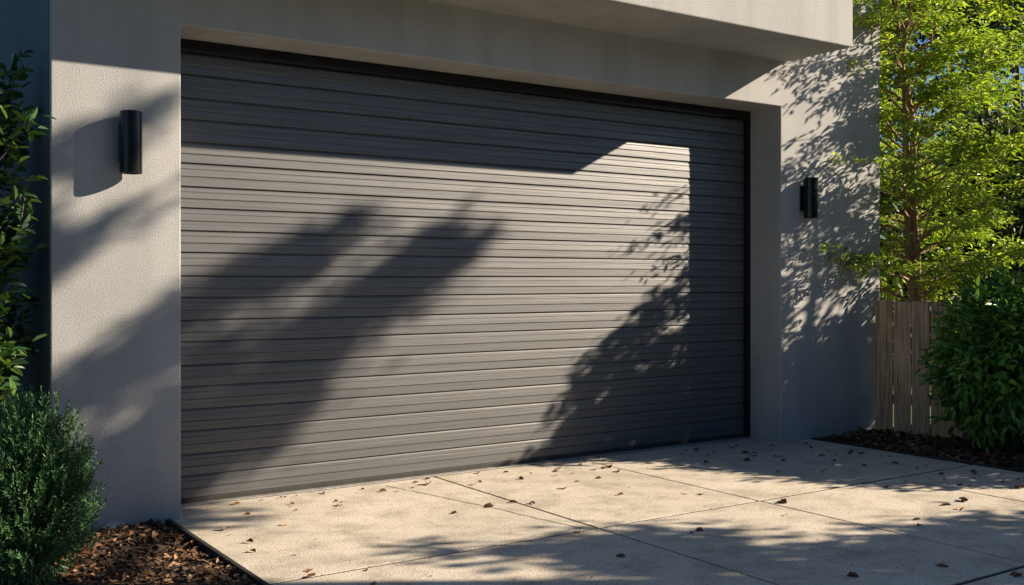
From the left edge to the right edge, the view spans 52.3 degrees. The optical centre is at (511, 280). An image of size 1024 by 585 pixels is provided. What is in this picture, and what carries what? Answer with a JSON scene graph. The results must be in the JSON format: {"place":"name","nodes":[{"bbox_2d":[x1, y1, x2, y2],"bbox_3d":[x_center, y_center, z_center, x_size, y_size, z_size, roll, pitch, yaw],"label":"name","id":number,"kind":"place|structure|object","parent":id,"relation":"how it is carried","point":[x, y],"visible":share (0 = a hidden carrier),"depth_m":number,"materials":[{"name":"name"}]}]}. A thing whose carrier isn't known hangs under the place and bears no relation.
{"place":"outdoors","nodes":[
{"label":"outdoors","id":0,"kind":"place"},
{"bbox_2d":[166,438,1023,584],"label":"landscape edging","id":1,"kind":"object","parent":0,"point":[209,549],"visible":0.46,"depth_m":5.30,"materials":[{"name":"black rubber"}]},
{"bbox_2d":[173,438,1023,584],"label":"concrete driveway","id":2,"kind":"structure","parent":0,"point":[808,539],"depth_m":5.54,"materials":[{"name":"beige concrete"}]},
{"bbox_2d":[181,433,743,503],"bbox_3d":[-0.049,1.279,7.296,4.710,0.030,0.046,0,0,-34],"label":"bottom seal","id":3,"kind":"object","parent":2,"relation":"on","point":[324,484],"visible":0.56,"depth_m":6.96,"materials":[{"name":"black rubber"}]},
{"bbox_2d":[181,437,752,506],"bbox_3d":[-0.003,1.294,7.263,4.754,0.008,0.055,0,0,-34],"label":"door threshold","id":4,"kind":"object","parent":2,"relation":"on","point":[403,478],"depth_m":6.92,"materials":[{"name":"grey concrete"}]},
{"bbox_2d":[390,486,581,527],"bbox_3d":[-0.203,1.298,6.025,1.638,0.001,0.030,0,0,44],"label":"driveway crack","id":5,"kind":"object","parent":2,"relation":"on","point":[492,507],"visible":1,"depth_m":5.95,"materials":[{"name":"concrete"}]},
{"bbox_2d":[222,440,1022,584],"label":"fallen leaves","id":6,"kind":"object","parent":2,"relation":"on","point":[965,499],"visible":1,"depth_m":6.11,"materials":[{"name":"brown plant"}]},
{"bbox_2d":[270,465,1023,584],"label":"driveway joint filler","id":7,"kind":"object","parent":2,"relation":"on","point":[988,576],"depth_m":5.16,"materials":[{"name":"soil"}]},
{"bbox_2d":[893,285,970,426],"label":"ground","id":8,"kind":"structure","parent":0,"point":[951,298],"depth_m":13.34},
{"bbox_2d":[0,518,264,584],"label":"mulch bed","id":9,"kind":"object","parent":8,"relation":"on","point":[151,552],"visible":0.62,"depth_m":4.84,"materials":[{"name":"wood"}]},
{"bbox_2d":[0,48,56,421],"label":"camellia shrub","id":10,"kind":"object","parent":9,"relation":"on","point":[13,147],"visible":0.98,"depth_m":5.25,"materials":[{"name":"green plant"}]},
{"bbox_2d":[0,383,108,584],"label":"juniper shrub","id":11,"kind":"object","parent":9,"relation":"on","point":[47,481],"visible":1,"depth_m":4.41,"materials":[{"name":"green plant"}]},
{"bbox_2d":[49,0,879,530],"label":"walls","id":12,"kind":"structure","parent":8,"relation":"on","point":[113,304],"depth_m":6.33,"materials":[{"name":"paint"}]},
{"bbox_2d":[0,0,48,511],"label":"side render","id":13,"kind":"object","parent":12,"relation":"attached to","point":[24,25],"depth_m":5.65,"materials":[{"name":"painted stucco"}]},
{"bbox_2d":[118,110,142,173],"bbox_3d":[-1.998,-0.720,5.457,0.114,0.324,0.139,0,0,-34],"label":"wall lamp","id":14,"kind":"object","parent":12,"relation":"attached to","point":[130,143],"visible":1,"depth_m":5.40,"materials":[{"name":"black metal"}]},
{"bbox_2d":[181,39,749,436],"bbox_3d":[-0.024,-0.045,7.294,4.754,2.682,0.078,0,0,-34],"label":"frame","id":15,"kind":"object","parent":12,"relation":"attached to","point":[248,53],"visible":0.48,"depth_m":7.35,"materials":[{"name":"black metal"}]},
{"bbox_2d":[181,52,743,498],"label":"slats","id":16,"kind":"object","parent":15,"relation":"attached to","point":[383,276],"visible":0.81,"depth_m":6.98,"materials":[{"name":"metal"}]},
{"bbox_2d":[426,0,851,61],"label":"overhang","id":17,"kind":"object","parent":12,"relation":"attached to","point":[784,30],"visible":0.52,"depth_m":7.28,"materials":[{"name":"paint"}]},
{"bbox_2d":[800,177,817,217],"bbox_3d":[2.408,-0.665,8.429,0.114,0.324,0.139,0,0,-34],"label":"wall lamp","id":18,"kind":"object","parent":12,"relation":"attached to","point":[809,198],"visible":1,"depth_m":8.37,"materials":[{"name":"black metal"}]},
{"bbox_2d":[802,0,1023,335],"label":"maple tree","id":19,"kind":"object","parent":8,"relation":"on","point":[913,194],"visible":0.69,"depth_m":9.09,"materials":[{"name":"green plant"}]},
{"bbox_2d":[819,421,1023,469],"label":"mulch bed","id":20,"kind":"object","parent":8,"relation":"on","point":[953,447],"visible":0.62,"depth_m":8.11,"materials":[{"name":"brown wood"}]},
{"bbox_2d":[915,263,1023,453],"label":"laurel shrub","id":21,"kind":"object","parent":20,"relation":"in","point":[991,403],"visible":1,"depth_m":7.79,"materials":[{"name":"green plant"}]},
{"bbox_2d":[875,300,1023,437],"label":"wooden fence","id":22,"kind":"object","parent":8,"relation":"on","point":[902,328],"visible":0.39,"depth_m":8.76,"materials":[{"name":"brown wood"}]},
{"bbox_2d":[880,0,1023,379],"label":"background trees","id":23,"kind":"object","parent":8,"relation":"on","point":[986,115],"visible":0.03,"depth_m":14.97,"materials":[{"name":"green plant"}]},
{"bbox_2d":[880,4,1023,251],"label":"sky","id":24,"kind":"structure","parent":0,"point":[1022,72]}
]}

